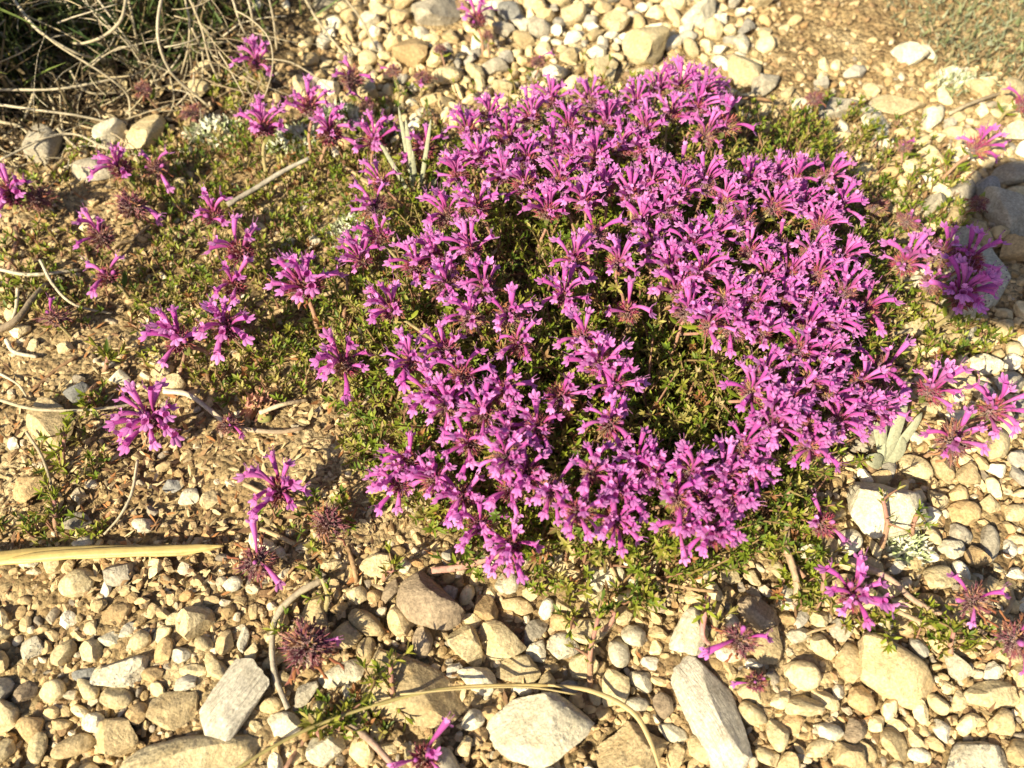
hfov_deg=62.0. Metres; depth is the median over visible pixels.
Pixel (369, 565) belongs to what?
pebble
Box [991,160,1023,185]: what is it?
stone
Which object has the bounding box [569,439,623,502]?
thyme sprig
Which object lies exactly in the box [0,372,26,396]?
twig
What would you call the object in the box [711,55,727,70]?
pebble
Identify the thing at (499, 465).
thyme sprig
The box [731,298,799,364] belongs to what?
thyme sprig
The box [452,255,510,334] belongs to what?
thyme sprig
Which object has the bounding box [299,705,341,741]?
leafy shoot
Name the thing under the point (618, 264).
thyme sprig
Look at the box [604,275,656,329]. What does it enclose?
thyme sprig
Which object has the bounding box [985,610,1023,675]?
thyme sprig
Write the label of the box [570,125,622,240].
thyme sprig
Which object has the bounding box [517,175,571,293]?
thyme sprig
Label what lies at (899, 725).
pebble
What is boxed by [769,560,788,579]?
pebble
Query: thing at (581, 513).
thyme sprig
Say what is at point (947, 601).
pebble
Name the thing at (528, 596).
pebble
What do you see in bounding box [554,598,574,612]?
pebble
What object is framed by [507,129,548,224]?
thyme sprig
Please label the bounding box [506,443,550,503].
thyme sprig
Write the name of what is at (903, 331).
twig
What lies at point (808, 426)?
thyme sprig
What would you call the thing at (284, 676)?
pebble
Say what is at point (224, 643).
pebble
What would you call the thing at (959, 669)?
pebble
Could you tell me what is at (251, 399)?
seed pod
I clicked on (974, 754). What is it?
stone
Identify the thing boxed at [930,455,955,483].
pebble
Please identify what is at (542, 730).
stone
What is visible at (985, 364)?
pebble
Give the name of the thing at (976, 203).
thyme sprig
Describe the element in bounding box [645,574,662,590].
pebble
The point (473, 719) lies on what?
pebble
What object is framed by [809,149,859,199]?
thyme sprig
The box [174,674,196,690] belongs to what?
pebble
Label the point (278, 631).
leafy shoot
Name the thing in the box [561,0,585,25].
pebble
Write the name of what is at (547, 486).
thyme sprig
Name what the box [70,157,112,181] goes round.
stone
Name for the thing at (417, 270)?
thyme sprig
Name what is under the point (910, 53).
stone
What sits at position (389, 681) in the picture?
leafy shoot
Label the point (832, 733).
pebble
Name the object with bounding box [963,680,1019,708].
pebble
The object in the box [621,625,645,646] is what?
pebble
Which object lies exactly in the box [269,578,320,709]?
twig
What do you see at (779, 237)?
thyme sprig
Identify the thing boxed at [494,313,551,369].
thyme sprig
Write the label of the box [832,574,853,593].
pebble
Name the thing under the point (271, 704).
pebble
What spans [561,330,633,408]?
thyme sprig
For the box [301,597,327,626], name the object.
pebble
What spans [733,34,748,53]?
pebble
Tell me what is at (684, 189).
thyme sprig
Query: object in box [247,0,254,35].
dry stalk
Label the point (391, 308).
thyme sprig
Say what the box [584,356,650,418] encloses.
thyme sprig
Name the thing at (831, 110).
stone
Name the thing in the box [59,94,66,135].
dry stalk
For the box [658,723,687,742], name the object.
pebble
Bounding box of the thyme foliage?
[0,51,1017,744]
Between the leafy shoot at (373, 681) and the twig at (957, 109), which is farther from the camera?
the twig at (957, 109)
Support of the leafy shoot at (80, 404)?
on the ground
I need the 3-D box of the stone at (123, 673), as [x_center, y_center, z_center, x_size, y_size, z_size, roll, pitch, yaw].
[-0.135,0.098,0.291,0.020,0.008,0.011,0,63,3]
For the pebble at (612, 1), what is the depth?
0.50 m
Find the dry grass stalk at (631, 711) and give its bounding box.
[236,683,660,767]
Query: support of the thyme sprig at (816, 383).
on the ground
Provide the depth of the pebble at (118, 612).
0.30 m
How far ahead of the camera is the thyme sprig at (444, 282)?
0.32 m
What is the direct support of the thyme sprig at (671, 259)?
on the ground
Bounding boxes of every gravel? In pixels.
[0,0,1023,767]
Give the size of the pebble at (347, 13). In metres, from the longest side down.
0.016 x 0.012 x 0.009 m
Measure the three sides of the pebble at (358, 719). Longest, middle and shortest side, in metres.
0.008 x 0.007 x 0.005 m
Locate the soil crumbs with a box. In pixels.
[0,0,1023,767]
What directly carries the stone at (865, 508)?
on the ground
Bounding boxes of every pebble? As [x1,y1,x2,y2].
[0,650,8,672]
[0,677,14,699]
[0,699,18,732]
[0,737,15,764]
[13,475,49,502]
[13,681,37,703]
[15,717,45,742]
[20,635,43,660]
[27,731,47,765]
[39,679,66,702]
[43,560,64,573]
[50,639,76,666]
[50,733,96,758]
[58,568,94,597]
[63,381,88,402]
[63,512,91,529]
[72,667,95,680]
[77,679,99,700]
[79,639,103,662]
[81,712,104,732]
[92,118,126,150]
[97,717,138,756]
[98,631,118,646]
[99,687,133,709]
[101,603,133,624]
[102,562,134,586]
[109,368,130,384]
[124,702,148,724]
[128,630,151,650]
[131,518,153,533]
[141,667,163,682]
[145,691,198,730]
[150,363,174,380]
[154,637,172,662]
[160,373,185,389]
[162,479,183,492]
[172,647,191,663]
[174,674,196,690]
[175,606,215,640]
[178,488,198,504]
[179,664,206,677]
[188,78,210,96]
[194,635,213,651]
[199,490,217,508]
[204,652,227,679]
[215,629,233,654]
[248,533,275,554]
[258,696,282,713]
[262,650,285,668]
[267,711,301,736]
[271,670,289,691]
[292,75,306,96]
[294,681,318,708]
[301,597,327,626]
[305,731,345,766]
[311,700,333,727]
[313,0,334,11]
[316,79,339,96]
[318,659,366,688]
[321,93,336,109]
[332,621,363,648]
[340,1,365,22]
[346,586,367,604]
[348,608,384,635]
[349,737,374,766]
[353,707,370,726]
[356,637,375,663]
[357,79,378,101]
[358,11,379,30]
[358,553,392,578]
[367,590,381,602]
[368,1,391,18]
[381,578,398,603]
[387,9,408,23]
[387,606,411,637]
[394,0,413,9]
[394,84,408,103]
[404,742,422,765]
[412,625,432,657]
[426,45,444,67]
[431,66,461,83]
[433,747,460,767]
[441,29,459,43]
[443,585,457,598]
[447,623,482,666]
[449,109,462,135]
[454,735,472,756]
[457,667,495,696]
[461,709,484,730]
[467,6,495,25]
[473,595,497,620]
[479,620,526,660]
[482,57,508,74]
[491,22,515,38]
[492,80,512,96]
[494,572,519,594]
[496,654,540,682]
[497,0,525,22]
[500,597,533,615]
[510,243,535,270]
[513,30,534,49]
[522,585,540,602]
[523,0,547,14]
[524,619,547,647]
[526,640,545,662]
[528,16,550,37]
[539,671,555,692]
[542,64,570,81]
[542,549,563,565]
[545,0,571,8]
[547,631,579,659]
[550,612,569,631]
[552,560,581,577]
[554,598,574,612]
[559,46,577,65]
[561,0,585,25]
[566,618,615,644]
[569,654,598,679]
[575,588,602,604]
[585,565,602,591]
[586,44,606,58]
[594,0,612,13]
[599,567,625,587]
[601,9,629,32]
[601,668,629,706]
[608,0,618,3]
[608,638,629,667]
[616,605,632,625]
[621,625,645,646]
[626,697,649,710]
[628,671,651,692]
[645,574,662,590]
[649,0,662,2]
[649,591,665,612]
[652,692,673,718]
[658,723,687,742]
[660,0,686,10]
[666,742,685,767]
[669,606,709,655]
[683,37,698,58]
[686,735,709,764]
[694,558,711,578]
[697,60,716,77]
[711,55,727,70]
[714,647,742,662]
[720,563,740,583]
[725,612,740,628]
[728,88,743,107]
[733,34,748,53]
[736,595,779,632]
[737,684,760,702]
[739,701,767,725]
[750,0,772,8]
[751,73,779,96]
[753,625,782,664]
[755,746,778,766]
[758,103,780,118]
[765,719,788,752]
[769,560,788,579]
[778,585,798,609]
[778,751,800,767]
[784,660,821,691]
[785,695,825,716]
[786,627,810,643]
[790,98,811,116]
[792,541,814,558]
[805,739,832,757]
[809,634,835,659]
[811,689,839,710]
[813,453,830,469]
[813,723,843,742]
[820,537,838,562]
[826,618,852,641]
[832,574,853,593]
[833,742,866,767]
[834,642,860,683]
[838,528,862,555]
[843,718,866,743]
[847,686,875,715]
[851,431,874,451]
[853,162,878,184]
[861,582,888,610]
[864,557,883,574]
[872,279,889,297]
[873,221,909,247]
[880,727,906,761]
[885,718,908,731]
[893,338,916,356]
[893,615,915,634]
[895,388,919,406]
[898,158,927,176]
[898,454,933,480]
[903,317,931,339]
[907,747,931,762]
[912,145,945,168]
[916,593,944,609]
[917,192,949,218]
[918,300,943,322]
[922,45,935,59]
[922,105,944,128]
[922,565,956,589]
[926,615,961,652]
[927,488,948,510]
[930,263,961,280]
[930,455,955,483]
[936,539,964,558]
[940,370,976,393]
[940,597,962,619]
[943,206,963,226]
[943,225,975,246]
[943,653,972,681]
[945,333,965,353]
[946,500,981,526]
[949,179,975,202]
[949,523,972,543]
[951,690,967,710]
[956,461,980,484]
[959,307,983,322]
[959,577,988,601]
[962,127,983,141]
[963,218,986,235]
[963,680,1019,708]
[964,545,991,566]
[965,78,992,99]
[969,353,1004,374]
[972,176,1000,198]
[972,381,998,401]
[977,114,998,131]
[978,494,1001,512]
[980,524,999,561]
[981,614,1003,632]
[985,639,1022,665]
[986,429,1009,460]
[986,708,1015,735]
[988,140,1008,154]
[991,370,1023,392]
[994,319,1013,340]
[999,77,1023,99]
[999,234,1023,260]
[1002,120,1023,139]
[1004,504,1023,521]
[1005,738,1023,765]
[1007,186,1023,194]
[1010,663,1023,686]
[1015,691,1023,720]
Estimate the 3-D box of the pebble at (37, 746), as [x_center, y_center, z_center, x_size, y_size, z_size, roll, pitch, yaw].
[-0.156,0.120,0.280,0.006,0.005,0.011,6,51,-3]
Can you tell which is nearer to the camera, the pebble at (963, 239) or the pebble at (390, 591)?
the pebble at (390, 591)
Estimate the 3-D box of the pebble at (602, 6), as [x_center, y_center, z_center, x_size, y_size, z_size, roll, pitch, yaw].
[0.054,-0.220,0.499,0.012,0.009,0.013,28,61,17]
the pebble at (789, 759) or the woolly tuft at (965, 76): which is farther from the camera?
the woolly tuft at (965, 76)
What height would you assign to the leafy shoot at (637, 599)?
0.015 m
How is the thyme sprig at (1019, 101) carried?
on the ground
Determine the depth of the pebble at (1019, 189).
0.41 m
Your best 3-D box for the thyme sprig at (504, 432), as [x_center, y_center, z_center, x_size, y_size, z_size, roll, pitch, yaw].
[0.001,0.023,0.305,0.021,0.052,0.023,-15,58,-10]
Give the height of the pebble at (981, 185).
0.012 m
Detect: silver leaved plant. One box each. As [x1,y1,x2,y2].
[376,107,435,204]
[864,390,921,468]
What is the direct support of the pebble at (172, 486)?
on the ground
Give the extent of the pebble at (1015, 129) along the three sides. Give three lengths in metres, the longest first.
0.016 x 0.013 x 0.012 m
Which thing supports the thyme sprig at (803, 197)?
on the ground
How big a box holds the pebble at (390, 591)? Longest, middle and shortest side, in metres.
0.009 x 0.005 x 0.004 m
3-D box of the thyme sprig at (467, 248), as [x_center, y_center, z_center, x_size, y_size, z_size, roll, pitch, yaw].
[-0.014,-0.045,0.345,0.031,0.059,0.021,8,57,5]
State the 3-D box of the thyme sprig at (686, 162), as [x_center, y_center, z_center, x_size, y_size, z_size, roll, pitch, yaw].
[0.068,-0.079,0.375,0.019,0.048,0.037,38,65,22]
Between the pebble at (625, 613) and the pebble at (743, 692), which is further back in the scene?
the pebble at (625, 613)
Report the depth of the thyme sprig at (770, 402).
0.28 m
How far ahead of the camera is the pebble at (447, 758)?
0.27 m
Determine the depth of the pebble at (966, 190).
0.41 m
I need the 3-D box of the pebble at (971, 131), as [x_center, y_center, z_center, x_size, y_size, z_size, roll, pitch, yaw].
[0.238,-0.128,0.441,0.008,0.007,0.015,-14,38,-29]
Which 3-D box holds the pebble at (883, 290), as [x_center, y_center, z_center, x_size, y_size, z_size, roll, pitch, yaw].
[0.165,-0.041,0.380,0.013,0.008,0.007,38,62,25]
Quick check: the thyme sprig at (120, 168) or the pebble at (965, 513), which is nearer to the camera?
the pebble at (965, 513)
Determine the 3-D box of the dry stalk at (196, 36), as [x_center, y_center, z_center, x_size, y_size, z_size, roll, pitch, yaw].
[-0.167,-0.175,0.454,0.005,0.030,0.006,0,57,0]
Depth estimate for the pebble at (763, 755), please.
0.27 m
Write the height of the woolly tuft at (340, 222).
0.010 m
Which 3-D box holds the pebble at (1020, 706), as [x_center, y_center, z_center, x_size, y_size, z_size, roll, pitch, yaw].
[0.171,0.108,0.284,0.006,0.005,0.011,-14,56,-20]
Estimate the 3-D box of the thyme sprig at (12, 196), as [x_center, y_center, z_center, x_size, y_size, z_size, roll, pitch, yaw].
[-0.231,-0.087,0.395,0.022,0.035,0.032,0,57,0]
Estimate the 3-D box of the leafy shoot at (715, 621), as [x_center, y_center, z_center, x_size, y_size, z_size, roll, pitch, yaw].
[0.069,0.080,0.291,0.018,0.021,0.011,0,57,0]
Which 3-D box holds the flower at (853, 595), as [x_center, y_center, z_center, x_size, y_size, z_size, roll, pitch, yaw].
[0.115,0.071,0.288,0.023,0.037,0.026,-23,60,-14]
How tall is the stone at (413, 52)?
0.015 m
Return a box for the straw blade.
[0,544,223,565]
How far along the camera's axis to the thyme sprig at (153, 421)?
0.32 m
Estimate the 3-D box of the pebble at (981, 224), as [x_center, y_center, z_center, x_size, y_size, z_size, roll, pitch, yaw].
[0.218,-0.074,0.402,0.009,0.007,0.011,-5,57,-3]
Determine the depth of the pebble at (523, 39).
0.47 m
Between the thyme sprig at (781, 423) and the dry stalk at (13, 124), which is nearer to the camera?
the thyme sprig at (781, 423)
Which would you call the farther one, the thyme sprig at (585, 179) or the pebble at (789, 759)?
the thyme sprig at (585, 179)
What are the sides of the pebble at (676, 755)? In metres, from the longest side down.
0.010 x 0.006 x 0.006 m
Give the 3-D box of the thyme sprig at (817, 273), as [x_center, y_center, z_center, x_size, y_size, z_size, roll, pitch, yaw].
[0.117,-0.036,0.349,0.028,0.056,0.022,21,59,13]
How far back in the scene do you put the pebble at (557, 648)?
0.30 m
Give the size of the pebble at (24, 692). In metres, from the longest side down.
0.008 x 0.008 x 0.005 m
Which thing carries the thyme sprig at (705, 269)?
on the ground
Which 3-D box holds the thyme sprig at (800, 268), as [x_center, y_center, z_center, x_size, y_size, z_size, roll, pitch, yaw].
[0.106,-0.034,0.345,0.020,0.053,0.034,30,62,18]
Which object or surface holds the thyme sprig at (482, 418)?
on the ground
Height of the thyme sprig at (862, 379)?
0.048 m
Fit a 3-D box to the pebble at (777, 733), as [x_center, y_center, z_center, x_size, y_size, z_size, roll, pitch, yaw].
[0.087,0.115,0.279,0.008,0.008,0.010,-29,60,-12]
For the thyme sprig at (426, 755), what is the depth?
0.27 m
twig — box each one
[0,268,80,276]
[0,282,50,332]
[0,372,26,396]
[0,398,145,411]
[4,338,37,357]
[10,288,19,319]
[25,431,59,518]
[38,259,111,314]
[103,459,138,534]
[162,388,303,433]
[226,157,309,206]
[259,398,307,414]
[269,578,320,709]
[323,314,349,351]
[345,383,375,425]
[345,721,398,767]
[431,552,504,573]
[699,595,710,645]
[784,488,789,554]
[785,551,800,605]
[849,557,986,635]
[857,328,913,338]
[895,608,981,641]
[947,92,1000,114]
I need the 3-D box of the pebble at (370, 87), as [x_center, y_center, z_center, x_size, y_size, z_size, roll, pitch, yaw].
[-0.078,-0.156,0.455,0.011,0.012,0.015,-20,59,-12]
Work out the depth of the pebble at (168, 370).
0.36 m
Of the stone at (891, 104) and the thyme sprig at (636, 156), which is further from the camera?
the stone at (891, 104)
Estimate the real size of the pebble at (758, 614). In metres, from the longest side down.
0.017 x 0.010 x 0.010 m
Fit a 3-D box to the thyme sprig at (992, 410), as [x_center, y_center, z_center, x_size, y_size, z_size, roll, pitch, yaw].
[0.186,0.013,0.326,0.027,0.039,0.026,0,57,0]
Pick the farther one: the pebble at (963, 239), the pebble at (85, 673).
the pebble at (963, 239)
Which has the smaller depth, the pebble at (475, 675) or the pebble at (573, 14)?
the pebble at (475, 675)
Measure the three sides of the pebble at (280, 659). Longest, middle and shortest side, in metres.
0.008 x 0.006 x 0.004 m
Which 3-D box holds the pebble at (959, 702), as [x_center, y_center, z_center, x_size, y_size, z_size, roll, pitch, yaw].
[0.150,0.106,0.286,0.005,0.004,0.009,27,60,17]
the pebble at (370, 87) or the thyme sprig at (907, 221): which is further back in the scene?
the pebble at (370, 87)
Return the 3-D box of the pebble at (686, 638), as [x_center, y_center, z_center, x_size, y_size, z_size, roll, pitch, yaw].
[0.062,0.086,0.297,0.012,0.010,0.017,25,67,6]
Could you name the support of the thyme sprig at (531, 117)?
on the ground
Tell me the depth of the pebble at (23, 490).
0.33 m
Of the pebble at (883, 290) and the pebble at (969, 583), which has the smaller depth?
the pebble at (969, 583)
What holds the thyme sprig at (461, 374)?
on the ground
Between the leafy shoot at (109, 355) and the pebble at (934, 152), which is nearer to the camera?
the leafy shoot at (109, 355)
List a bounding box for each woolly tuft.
[182,113,242,149]
[265,120,322,159]
[323,99,365,128]
[326,210,381,249]
[884,530,934,569]
[933,66,974,94]
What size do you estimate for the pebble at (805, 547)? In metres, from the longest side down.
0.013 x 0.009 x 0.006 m
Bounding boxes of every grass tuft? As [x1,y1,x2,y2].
[0,0,56,33]
[0,0,86,117]
[0,0,126,100]
[0,0,200,79]
[0,1,84,113]
[0,20,151,130]
[0,49,86,160]
[10,0,249,42]
[30,0,233,80]
[87,0,337,59]
[117,0,303,51]
[883,0,1023,60]
[918,0,1023,80]
[919,27,1023,111]
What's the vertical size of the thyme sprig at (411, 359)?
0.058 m
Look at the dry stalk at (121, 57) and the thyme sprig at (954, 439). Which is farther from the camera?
the dry stalk at (121, 57)
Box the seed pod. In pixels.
[238,388,278,422]
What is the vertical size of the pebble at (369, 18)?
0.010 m
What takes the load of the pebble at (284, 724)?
on the ground
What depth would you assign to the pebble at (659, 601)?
0.30 m
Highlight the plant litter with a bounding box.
[0,0,1023,728]
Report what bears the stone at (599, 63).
on the ground
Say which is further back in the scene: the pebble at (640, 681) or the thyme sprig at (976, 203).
the thyme sprig at (976, 203)
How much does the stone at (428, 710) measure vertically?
0.012 m
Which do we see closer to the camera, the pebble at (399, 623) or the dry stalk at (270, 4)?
the pebble at (399, 623)
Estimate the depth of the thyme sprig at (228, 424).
0.34 m
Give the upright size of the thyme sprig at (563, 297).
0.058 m
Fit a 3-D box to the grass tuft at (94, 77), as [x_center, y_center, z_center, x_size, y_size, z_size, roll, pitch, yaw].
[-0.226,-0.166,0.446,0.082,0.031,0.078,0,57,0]
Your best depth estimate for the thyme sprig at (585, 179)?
0.34 m
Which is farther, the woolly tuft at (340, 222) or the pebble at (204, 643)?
the woolly tuft at (340, 222)
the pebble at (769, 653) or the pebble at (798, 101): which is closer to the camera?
the pebble at (769, 653)
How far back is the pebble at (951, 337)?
0.36 m
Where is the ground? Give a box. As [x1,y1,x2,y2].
[0,0,1023,767]
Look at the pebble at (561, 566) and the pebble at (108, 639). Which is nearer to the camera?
the pebble at (108, 639)
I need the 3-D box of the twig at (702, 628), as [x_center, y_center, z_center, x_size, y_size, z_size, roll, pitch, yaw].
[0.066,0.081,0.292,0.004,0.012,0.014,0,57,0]
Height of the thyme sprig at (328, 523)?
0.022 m
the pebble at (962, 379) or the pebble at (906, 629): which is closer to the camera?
the pebble at (906, 629)
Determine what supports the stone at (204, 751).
on the ground
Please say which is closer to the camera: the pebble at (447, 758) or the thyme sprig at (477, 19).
the pebble at (447, 758)
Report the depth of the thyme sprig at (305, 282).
0.35 m
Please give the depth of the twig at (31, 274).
0.38 m
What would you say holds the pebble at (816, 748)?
on the ground
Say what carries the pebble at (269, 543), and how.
on the ground
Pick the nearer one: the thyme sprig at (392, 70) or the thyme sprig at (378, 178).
the thyme sprig at (378, 178)
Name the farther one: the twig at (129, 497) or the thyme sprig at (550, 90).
the thyme sprig at (550, 90)
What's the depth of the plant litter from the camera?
0.34 m
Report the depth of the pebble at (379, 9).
0.49 m
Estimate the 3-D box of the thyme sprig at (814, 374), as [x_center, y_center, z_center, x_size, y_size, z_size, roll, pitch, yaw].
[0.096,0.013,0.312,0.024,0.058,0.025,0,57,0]
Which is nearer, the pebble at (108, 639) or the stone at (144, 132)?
the pebble at (108, 639)
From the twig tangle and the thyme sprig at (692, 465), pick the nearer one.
the thyme sprig at (692, 465)
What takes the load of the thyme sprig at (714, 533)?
on the ground
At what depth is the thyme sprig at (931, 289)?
0.37 m
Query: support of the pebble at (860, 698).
on the ground
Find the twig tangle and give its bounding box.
[0,0,335,189]
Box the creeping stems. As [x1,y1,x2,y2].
[5,85,1019,767]
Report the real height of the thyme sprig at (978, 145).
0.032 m
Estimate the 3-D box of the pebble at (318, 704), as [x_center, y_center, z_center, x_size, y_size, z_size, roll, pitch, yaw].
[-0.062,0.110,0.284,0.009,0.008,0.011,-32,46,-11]
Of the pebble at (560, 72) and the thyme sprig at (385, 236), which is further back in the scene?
the pebble at (560, 72)
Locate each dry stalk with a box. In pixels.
[0,31,38,93]
[0,69,142,90]
[0,104,104,121]
[0,120,48,164]
[0,133,131,160]
[3,91,35,137]
[13,0,94,58]
[22,15,131,119]
[48,94,55,126]
[56,127,86,155]
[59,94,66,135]
[69,70,121,94]
[73,0,127,44]
[83,0,141,69]
[91,37,136,67]
[97,0,146,61]
[127,0,142,68]
[156,0,209,107]
[179,0,190,77]
[189,0,222,87]
[191,27,203,78]
[232,0,248,38]
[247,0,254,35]
[269,0,277,49]
[305,0,352,63]
[345,0,376,49]
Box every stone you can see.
[22,123,63,164]
[25,397,74,454]
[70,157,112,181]
[89,655,148,687]
[119,734,258,767]
[124,114,165,149]
[199,658,268,741]
[360,648,469,727]
[392,38,428,67]
[396,570,464,629]
[411,0,460,25]
[486,692,594,767]
[584,55,617,82]
[596,721,668,767]
[622,26,669,65]
[670,654,752,767]
[681,0,715,29]
[727,53,761,87]
[818,97,858,118]
[847,482,930,538]
[857,632,934,709]
[859,106,889,135]
[868,94,926,114]
[890,41,929,65]
[947,741,1008,767]
[977,247,1010,307]
[982,186,1023,235]
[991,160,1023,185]
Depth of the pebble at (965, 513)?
0.32 m
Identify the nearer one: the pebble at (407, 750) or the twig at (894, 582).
the pebble at (407, 750)
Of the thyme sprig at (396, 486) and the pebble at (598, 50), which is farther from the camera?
the pebble at (598, 50)
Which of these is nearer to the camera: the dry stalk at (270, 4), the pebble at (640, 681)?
the pebble at (640, 681)
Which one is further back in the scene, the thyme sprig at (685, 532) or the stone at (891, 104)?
the stone at (891, 104)
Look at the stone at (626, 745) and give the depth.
0.28 m
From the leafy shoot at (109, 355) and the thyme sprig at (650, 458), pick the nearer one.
the thyme sprig at (650, 458)
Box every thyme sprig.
[0,159,33,216]
[20,183,62,214]
[32,293,72,337]
[71,203,115,257]
[79,249,129,298]
[82,141,144,196]
[102,373,184,455]
[105,186,166,232]
[132,78,159,109]
[138,144,174,195]
[138,301,220,367]
[175,102,205,122]
[187,182,232,258]
[192,292,254,364]
[201,210,263,278]
[208,252,253,313]
[214,412,244,439]
[226,33,273,98]
[226,513,285,591]
[232,445,312,520]
[233,91,287,174]
[263,247,348,339]
[279,616,344,685]
[280,73,334,157]
[305,502,356,545]
[308,99,360,166]
[309,326,375,404]
[331,53,374,110]
[333,223,388,293]
[346,84,387,123]
[346,174,414,244]
[350,208,425,294]
[351,108,400,164]
[358,153,422,231]
[362,455,425,516]
[363,273,437,341]
[374,426,455,496]
[377,62,402,98]
[380,325,445,393]
[382,234,436,336]
[387,711,454,767]
[396,120,448,165]
[398,450,457,499]
[399,363,453,418]
[406,224,458,273]
[411,371,479,446]
[413,66,436,95]
[413,320,480,387]
[415,181,480,276]
[423,250,491,331]
[428,342,497,409]
[431,44,450,65]
[431,466,496,529]
[433,143,485,244]
[433,215,505,277]
[435,408,499,481]
[439,282,494,353]
[444,103,488,207]
[449,126,512,245]
[450,177,521,284]
[451,492,509,553]
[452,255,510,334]
[453,372,513,441]
[457,0,496,55]
[463,90,509,146]
[471,426,543,491]
[477,356,539,416]
[477,469,526,522]
[477,517,544,585]
[479,29,494,57]
[480,142,536,247]
[485,281,542,334]
[485,393,541,451]
[488,104,535,211]
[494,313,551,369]
[495,389,564,453]
[501,159,561,247]
[503,86,553,179]
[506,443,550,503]
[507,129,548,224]
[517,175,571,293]
[522,453,578,526]
[525,49,554,89]
[525,117,572,230]
[528,69,573,117]
[534,258,591,330]
[535,148,582,232]
[541,372,592,422]
[544,93,588,148]
[548,227,597,322]
[549,307,608,368]
[550,126,592,223]
[550,479,610,542]
[558,170,607,296]
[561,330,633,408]
[569,72,612,129]
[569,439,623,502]
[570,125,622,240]
[575,199,629,298]
[576,158,619,250]
[577,390,634,453]
[578,92,628,219]
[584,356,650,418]
[590,453,653,523]
[593,484,648,558]
[594,232,640,321]
[598,111,646,226]
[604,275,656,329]
[611,161,658,292]
[611,426,665,489]
[614,122,662,243]
[615,74,654,165]
[618,185,666,302]
[622,432,681,494]
[625,91,668,177]
[629,147,677,251]
[630,213,680,316]
[636,234,702,312]
[639,241,737,355]
[640,176,692,277]
[642,57,679,119]
[643,299,744,357]
[644,468,715,535]
[646,157,705,297]
[647,259,711,320]
[647,272,717,396]
[648,496,716,566]
[651,85,702,152]
[656,51,707,143]
[661,136,695,183]
[661,214,721,324]
[665,433,721,502]
[678,268,761,353]
[678,507,747,558]
[679,69,724,157]
[681,464,742,520]
[682,433,762,510]
[683,146,736,255]
[684,296,769,364]
[687,103,729,158]
[688,61,731,125]
[689,206,743,263]
[694,168,754,262]
[698,622,773,661]
[700,413,780,476]
[701,355,791,420]
[703,88,761,198]
[709,195,757,267]
[710,462,766,529]
[711,217,782,293]
[715,342,797,422]
[715,389,809,451]
[716,170,805,261]
[716,270,783,341]
[717,152,779,255]
[718,438,782,498]
[725,263,813,342]
[729,669,770,692]
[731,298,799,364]
[735,380,810,450]
[738,366,821,425]
[739,320,837,373]
[742,249,792,313]
[744,215,791,276]
[749,177,831,265]
[751,238,821,325]
[753,147,802,237]
[759,147,822,238]
[759,397,841,451]
[760,413,850,473]
[764,242,852,318]
[767,293,844,354]
[771,276,841,327]
[771,352,848,400]
[781,224,841,292]
[786,293,868,340]
[787,394,876,449]
[788,326,857,374]
[794,175,869,257]
[794,194,853,270]
[800,90,827,122]
[800,229,875,284]
[800,366,865,426]
[800,489,857,546]
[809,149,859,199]
[813,353,892,406]
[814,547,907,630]
[823,257,875,310]
[824,384,895,434]
[828,385,916,433]
[837,275,905,348]
[854,334,915,397]
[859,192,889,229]
[877,227,941,292]
[889,207,922,251]
[892,137,919,166]
[894,354,974,413]
[900,264,952,311]
[915,221,972,276]
[918,405,994,468]
[919,246,1008,328]
[928,220,1010,297]
[938,120,1010,182]
[944,567,1010,628]
[960,191,989,215]
[962,370,1023,439]
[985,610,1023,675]
[997,80,1023,122]
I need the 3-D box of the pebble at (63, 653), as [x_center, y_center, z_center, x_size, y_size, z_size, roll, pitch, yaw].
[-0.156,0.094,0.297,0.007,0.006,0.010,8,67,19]
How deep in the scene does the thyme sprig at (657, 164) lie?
0.35 m
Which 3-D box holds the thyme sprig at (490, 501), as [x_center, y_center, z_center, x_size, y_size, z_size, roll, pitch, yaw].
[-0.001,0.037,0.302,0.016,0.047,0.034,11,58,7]
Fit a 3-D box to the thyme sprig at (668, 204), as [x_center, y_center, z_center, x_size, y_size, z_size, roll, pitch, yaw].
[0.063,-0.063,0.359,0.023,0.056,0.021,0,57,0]
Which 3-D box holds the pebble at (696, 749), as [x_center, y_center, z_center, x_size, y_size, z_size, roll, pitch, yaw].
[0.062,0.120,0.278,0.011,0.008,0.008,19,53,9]
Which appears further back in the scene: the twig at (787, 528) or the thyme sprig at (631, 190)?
the thyme sprig at (631, 190)
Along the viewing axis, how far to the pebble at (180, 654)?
0.29 m
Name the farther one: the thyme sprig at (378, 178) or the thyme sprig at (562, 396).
the thyme sprig at (378, 178)
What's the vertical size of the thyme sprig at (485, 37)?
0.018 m
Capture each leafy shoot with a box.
[27,472,64,531]
[32,417,75,479]
[60,382,99,422]
[84,336,130,372]
[262,604,295,640]
[295,563,332,615]
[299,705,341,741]
[308,692,368,738]
[354,656,386,702]
[368,638,414,730]
[377,539,404,582]
[428,550,485,570]
[551,604,582,640]
[564,588,608,688]
[588,598,622,631]
[622,579,661,617]
[691,595,738,641]
[770,475,817,539]
[788,552,853,610]
[869,591,901,653]
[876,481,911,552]
[909,498,938,537]
[922,611,967,656]
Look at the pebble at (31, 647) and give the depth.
0.30 m
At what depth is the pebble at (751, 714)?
0.28 m
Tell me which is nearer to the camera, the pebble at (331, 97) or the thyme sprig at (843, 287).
the thyme sprig at (843, 287)
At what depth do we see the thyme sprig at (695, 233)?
0.33 m
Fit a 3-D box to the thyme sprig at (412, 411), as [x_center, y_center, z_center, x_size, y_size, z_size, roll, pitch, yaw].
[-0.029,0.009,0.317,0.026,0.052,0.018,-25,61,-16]
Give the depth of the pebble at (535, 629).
0.30 m

